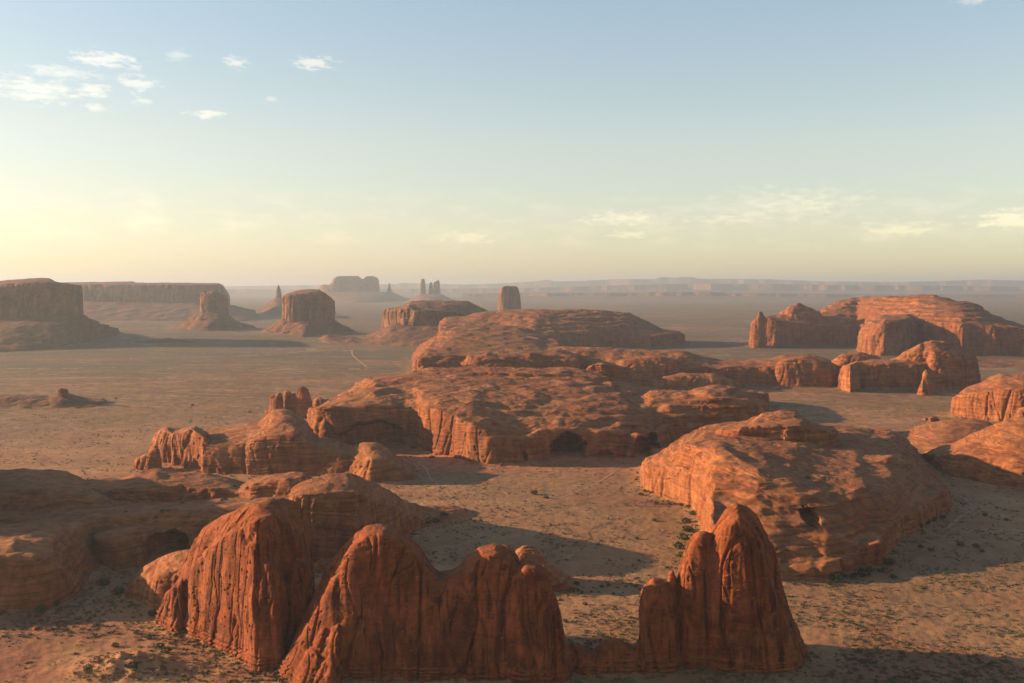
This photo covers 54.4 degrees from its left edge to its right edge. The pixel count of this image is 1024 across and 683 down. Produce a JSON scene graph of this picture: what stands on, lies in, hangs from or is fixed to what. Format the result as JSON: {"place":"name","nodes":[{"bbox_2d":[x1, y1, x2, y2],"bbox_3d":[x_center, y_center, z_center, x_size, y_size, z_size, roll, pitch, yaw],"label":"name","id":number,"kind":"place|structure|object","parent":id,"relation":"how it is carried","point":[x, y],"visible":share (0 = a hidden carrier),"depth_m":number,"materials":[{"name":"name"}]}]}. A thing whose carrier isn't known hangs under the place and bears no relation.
{"place":"outdoors","nodes":[
{"label":"outdoors","id":0,"kind":"place"},
{"bbox_2d":[351,350,366,366],"bbox_3d":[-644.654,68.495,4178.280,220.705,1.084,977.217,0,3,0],"label":"dirt track","id":1,"kind":"structure","parent":0,"point":[357,359],"depth_m":4082.40,"materials":[{"name":"beige soil"}]},
{"bbox_2d":[405,456,470,512],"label":"dirt track","id":2,"kind":"structure","parent":0,"point":[439,486],"depth_m":1515.78,"materials":[{"name":"brown soil"}]},
{"bbox_2d":[0,296,1023,682],"bbox_3d":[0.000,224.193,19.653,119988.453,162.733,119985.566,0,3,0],"label":"ground","id":3,"kind":"structure","parent":0,"point":[218,374],"depth_m":1432.21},
{"bbox_2d":[34,604,46,612],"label":"shrub","id":4,"kind":"object","parent":3,"relation":"on","point":[39,607],"visible":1,"depth_m":916.06,"materials":[{"name":"green plant"}]},
{"bbox_2d":[0,388,106,407],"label":"pedestal rock","id":5,"kind":"object","parent":3,"relation":"on","point":[62,398],"visible":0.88,"depth_m":2501.47,"materials":[{"name":"brown stone"}]},
{"bbox_2d":[0,278,119,351],"bbox_3d":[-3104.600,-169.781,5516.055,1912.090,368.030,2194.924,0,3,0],"label":"flat topped butte","id":6,"kind":"object","parent":3,"relation":"on","point":[40,313],"visible":0.98,"depth_m":5049.54,"materials":[{"name":"brown stone"}]},
{"bbox_2d":[96,579,110,585],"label":"shrub","id":7,"kind":"object","parent":3,"relation":"on","point":[101,581],"visible":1,"depth_m":1000.24,"materials":[{"name":"green plant"}]},
{"bbox_2d":[110,586,124,594],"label":"shrub","id":8,"kind":"object","parent":3,"relation":"on","point":[117,589],"visible":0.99,"depth_m":968.06,"materials":[{"name":"green plant"}]},
{"bbox_2d":[127,661,139,668],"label":"shrub","id":9,"kind":"object","parent":3,"relation":"on","point":[135,663],"visible":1,"depth_m":764.87,"materials":[{"name":"green plant"}]},
{"bbox_2d":[147,609,157,615],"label":"shrub","id":10,"kind":"object","parent":3,"relation":"on","point":[150,612],"visible":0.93,"depth_m":907.05,"materials":[{"name":"green plant"}]},
{"bbox_2d":[0,468,311,609],"bbox_3d":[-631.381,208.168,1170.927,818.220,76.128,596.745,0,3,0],"label":"slickrock","id":11,"kind":"structure","parent":3,"relation":"on","point":[62,533],"depth_m":1119.20,"materials":[{"name":"brown stone"}]},
{"bbox_2d":[123,549,189,609],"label":"rock dome","id":12,"kind":"object","parent":3,"relation":"on","point":[151,584],"visible":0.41,"depth_m":935.98,"materials":[{"name":"stone"}]},
{"bbox_2d":[60,281,256,320],"bbox_3d":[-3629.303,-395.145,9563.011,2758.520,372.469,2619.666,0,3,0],"label":"long mesa","id":13,"kind":"structure","parent":3,"relation":"on","point":[123,301],"depth_m":9296.80,"materials":[{"name":"brown stone"}]},
{"bbox_2d":[154,642,164,647],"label":"shrub","id":14,"kind":"object","parent":3,"relation":"on","point":[159,645],"visible":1,"depth_m":826.42,"materials":[{"name":"green plant"}]},
{"bbox_2d":[160,646,171,652],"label":"shrub","id":15,"kind":"object","parent":3,"relation":"on","point":[167,648],"visible":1,"depth_m":812.29,"materials":[{"name":"green plant"}]},
{"bbox_2d":[135,338,197,342],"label":"rock mound","id":16,"kind":"object","parent":3,"relation":"on","point":[168,340],"visible":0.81,"depth_m":5304.66,"materials":[{"name":"brown stone"}]},
{"bbox_2d":[133,426,211,470],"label":"fluted cliff","id":17,"kind":"structure","parent":3,"relation":"on","point":[177,446],"depth_m":1640.27,"materials":[{"name":"brown stone"}]},
{"bbox_2d":[169,291,255,330],"bbox_3d":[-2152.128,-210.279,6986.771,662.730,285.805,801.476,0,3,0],"label":"butte","id":18,"kind":"object","parent":3,"relation":"on","point":[212,314],"visible":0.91,"depth_m":6897.44,"materials":[{"name":"brown stone"}]},
{"bbox_2d":[155,498,314,671],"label":"sandstone fin","id":19,"kind":"object","parent":3,"relation":"on","point":[242,589],"visible":0.94,"depth_m":804.96,"materials":[{"name":"brown stone"}]},
{"bbox_2d":[256,285,281,316],"bbox_3d":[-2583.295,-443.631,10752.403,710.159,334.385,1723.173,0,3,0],"label":"rock spire","id":20,"kind":"object","parent":3,"relation":"on","point":[273,307],"visible":0.53,"depth_m":10616.11,"materials":[{"name":"brown stone"}]},
{"bbox_2d":[265,386,328,417],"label":"rock spires","id":21,"kind":"object","parent":3,"relation":"on","point":[299,403],"visible":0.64,"depth_m":2265.98,"materials":[{"name":"brown stone"}]},
{"bbox_2d":[258,289,356,336],"bbox_3d":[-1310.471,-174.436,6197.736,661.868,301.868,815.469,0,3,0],"label":"flat topped butte","id":22,"kind":"object","parent":3,"relation":"on","point":[308,312],"visible":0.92,"depth_m":6051.25,"materials":[{"name":"brown stone"}]},
{"bbox_2d":[201,409,418,481],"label":"rock formation","id":23,"kind":"object","parent":3,"relation":"on","point":[276,441],"visible":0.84,"depth_m":1576.23,"materials":[{"name":"brown stone"}]},
{"bbox_2d":[319,276,409,302],"bbox_3d":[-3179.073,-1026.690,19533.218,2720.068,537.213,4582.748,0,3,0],"label":"castle mesa","id":24,"kind":"structure","parent":3,"relation":"on","point":[354,289],"depth_m":19579.20,"materials":[{"name":"brown stone"}]},
{"bbox_2d":[289,473,469,573],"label":"rock ridge","id":25,"kind":"object","parent":3,"relation":"on","point":[341,510],"visible":0.69,"depth_m":1096.75,"materials":[{"name":"brown stone"}]},
{"bbox_2d":[385,283,399,295],"bbox_3d":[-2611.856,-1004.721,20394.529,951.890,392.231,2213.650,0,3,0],"label":"rock spire","id":26,"kind":"object","parent":3,"relation":"on","point":[389,291],"visible":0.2,"depth_m":20275.21,"materials":[{"name":"brown stone"}]},
{"bbox_2d":[319,300,486,347],"bbox_3d":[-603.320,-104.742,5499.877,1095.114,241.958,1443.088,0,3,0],"label":"dark mesa","id":27,"kind":"structure","parent":3,"relation":"on","point":[413,323],"depth_m":5276.09,"materials":[{"name":"brown stone"}]},
{"bbox_2d":[405,279,457,301],"bbox_3d":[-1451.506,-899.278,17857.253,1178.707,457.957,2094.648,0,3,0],"label":"three towers","id":28,"kind":"structure","parent":3,"relation":"on","point":[434,292],"depth_m":17974.43,"materials":[{"name":"brown stone"}]},
{"bbox_2d":[277,524,645,682],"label":"sandstone fin","id":29,"kind":"object","parent":3,"relation":"on","point":[389,602],"visible":0.99,"depth_m":758.73,"materials":[{"name":"brown stone"}]},
{"bbox_2d":[0,390,1016,682],"bbox_3d":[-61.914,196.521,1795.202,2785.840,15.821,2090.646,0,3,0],"label":"rubble","id":30,"kind":"object","parent":3,"relation":"on","point":[406,680],"visible":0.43,"depth_m":997.92,"materials":[{"name":"brown stone"}]},
{"bbox_2d":[498,286,520,309],"bbox_3d":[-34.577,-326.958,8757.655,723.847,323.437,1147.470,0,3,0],"label":"block butte","id":31,"kind":"object","parent":3,"relation":"on","point":[508,297],"visible":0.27,"depth_m":8798.24,"materials":[{"name":"brown stone"}]},
{"bbox_2d":[0,404,1023,682],"bbox_3d":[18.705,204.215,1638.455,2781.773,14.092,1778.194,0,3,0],"label":"desert scrub","id":32,"kind":"object","parent":3,"relation":"on","point":[1004,566],"visible":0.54,"depth_m":904.36,"materials":[{"name":"green plant"}]},
{"bbox_2d":[307,363,768,463],"bbox_3d":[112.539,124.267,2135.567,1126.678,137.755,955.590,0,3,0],"label":"sandstone massif","id":33,"kind":"structure","parent":3,"relation":"on","point":[483,414],"depth_m":1852.12,"materials":[{"name":"brown stone"}]},
{"bbox_2d":[515,545,576,591],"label":"rock dome","id":34,"kind":"object","parent":3,"relation":"on","point":[560,581],"visible":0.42,"depth_m":992.80,"materials":[{"name":"brown stone"}]},
{"bbox_2d":[412,309,684,370],"bbox_3d":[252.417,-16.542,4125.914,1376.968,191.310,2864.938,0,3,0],"label":"sandstone mesa","id":35,"kind":"structure","parent":3,"relation":"on","point":[521,338],"depth_m":3879.59,"materials":[{"name":"brown stone"}]},
{"bbox_2d":[673,541,684,548],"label":"shrub","id":36,"kind":"object","parent":3,"relation":"on","point":[678,545],"visible":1,"depth_m":1141.38,"materials":[{"name":"green plant"}]},
{"bbox_2d":[677,533,689,539],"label":"shrub","id":37,"kind":"object","parent":3,"relation":"on","point":[682,534],"visible":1,"depth_m":1180.44,"materials":[{"name":"green plant"}]},
{"bbox_2d":[681,517,690,522],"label":"shrub","id":38,"kind":"object","parent":3,"relation":"on","point":[687,519],"visible":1,"depth_m":1260.92,"materials":[{"name":"green plant"}]},
{"bbox_2d":[682,525,694,531],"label":"shrub","id":39,"kind":"object","parent":3,"relation":"on","point":[690,528],"visible":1,"depth_m":1215.13,"materials":[{"name":"green plant"}]},
{"bbox_2d":[547,346,838,389],"bbox_3d":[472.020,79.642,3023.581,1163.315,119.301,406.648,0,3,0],"label":"rock ridge","id":40,"kind":"object","parent":3,"relation":"on","point":[671,369],"visible":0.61,"depth_m":2953.81,"materials":[{"name":"brown stone"}]},
{"bbox_2d":[638,503,807,673],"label":"sandstone fin","id":41,"kind":"object","parent":3,"relation":"on","point":[720,602],"visible":0.96,"depth_m":776.27,"materials":[{"name":"brown stone"}]},
{"bbox_2d":[640,410,951,581],"bbox_3d":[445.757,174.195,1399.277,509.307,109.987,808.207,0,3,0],"label":"slickrock dome","id":42,"kind":"structure","parent":3,"relation":"on","point":[875,496],"depth_m":1235.57,"materials":[{"name":"brown stone"}]},
{"bbox_2d":[830,574,842,580],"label":"shrub","id":43,"kind":"object","parent":3,"relation":"on","point":[837,578],"visible":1,"depth_m":1010.18,"materials":[{"name":"green plant"}]},
{"bbox_2d":[853,567,870,576],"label":"shrub","id":44,"kind":"object","parent":3,"relation":"on","point":[862,573],"visible":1,"depth_m":1027.28,"materials":[{"name":"green plant"}]},
{"bbox_2d":[749,294,1023,355],"bbox_3d":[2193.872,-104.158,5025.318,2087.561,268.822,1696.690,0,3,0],"label":"sandstone mesa","id":45,"kind":"structure","parent":3,"relation":"on","point":[888,325],"depth_m":4549.00,"materials":[{"name":"brown stone"}]},
{"bbox_2d":[883,558,895,565],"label":"shrub","id":46,"kind":"object","parent":3,"relation":"on","point":[890,562],"visible":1,"depth_m":1068.06,"materials":[{"name":"green plant"}]},
{"bbox_2d":[831,340,980,391],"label":"rock dome","id":47,"kind":"object","parent":3,"relation":"on","point":[947,365],"visible":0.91,"depth_m":2856.80,"materials":[{"name":"brown stone"}]},
{"bbox_2d":[917,369,936,394],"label":"rock spire","id":48,"kind":"object","parent":3,"relation":"on","point":[927,386],"visible":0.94,"depth_m":2736.75,"materials":[{"name":"brown stone"}]},
{"bbox_2d":[928,416,939,422],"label":"boulder","id":49,"kind":"object","parent":3,"relation":"on","point":[933,419],"visible":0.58,"depth_m":2184.52,"materials":[{"name":"brown stone"}]},
{"bbox_2d":[907,418,992,450],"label":"rock mound","id":50,"kind":"object","parent":3,"relation":"on","point":[929,436],"visible":0.59,"depth_m":1919.01,"materials":[{"name":"brown stone"}]},
{"bbox_2d":[920,407,1023,487],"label":"rock dome","id":51,"kind":"object","parent":3,"relation":"on","point":[993,454],"visible":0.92,"depth_m":1556.04,"materials":[{"name":"brown stone"}]},
{"bbox_2d":[950,373,1023,421],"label":"rock dome","id":52,"kind":"object","parent":3,"relation":"on","point":[998,397],"visible":0.92,"depth_m":2212.65,"materials":[{"name":"brown stone"}]},
{"bbox_2d":[0,0,1023,285],"label":"sky","id":53,"kind":"structure","parent":0,"point":[224,142],"materials":[{"name":"blue"}]},
{"bbox_2d":[423,461,641,470],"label":"dirt track","id":54,"kind":"structure","parent":0,"point":[533,470],"depth_m":1638.04,"materials":[{"name":"brown soil"}]},
{"bbox_2d":[526,464,623,502],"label":"dirt track","id":55,"kind":"structure","parent":0,"point":[584,488],"depth_m":1485.15,"materials":[{"name":"brown soil"}]},
{"bbox_2d":[224,277,1023,288],"bbox_3d":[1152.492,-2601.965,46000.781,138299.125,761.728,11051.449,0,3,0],"label":"hills","id":56,"kind":"structure","parent":0,"point":[693,280],"depth_m":45316.82,"materials":[{"name":"brown stone"}]},
{"bbox_2d":[226,284,1023,295],"bbox_3d":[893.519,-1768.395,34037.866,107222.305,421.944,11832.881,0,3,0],"label":"hills","id":57,"kind":"structure","parent":0,"point":[820,288],"depth_m":33165.58,"materials":[{"name":"brown stone"}]},
{"bbox_2d":[463,291,1023,299],"bbox_3d":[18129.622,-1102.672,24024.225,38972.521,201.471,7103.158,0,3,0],"label":"hills","id":58,"kind":"structure","parent":0,"point":[695,295],"depth_m":23445.02,"materials":[{"name":"brown stone"}]},
{"bbox_2d":[946,493,973,527],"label":"dirt track","id":59,"kind":"structure","parent":0,"point":[963,514],"depth_m":1320.82,"materials":[{"name":"brown soil"}]},
{"bbox_2d":[977,358,1023,369],"bbox_3d":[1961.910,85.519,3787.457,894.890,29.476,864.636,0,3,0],"label":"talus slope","id":60,"kind":"structure","parent":0,"point":[995,363],"depth_m":3746.84,"materials":[{"name":"brown stone"}]}
]}

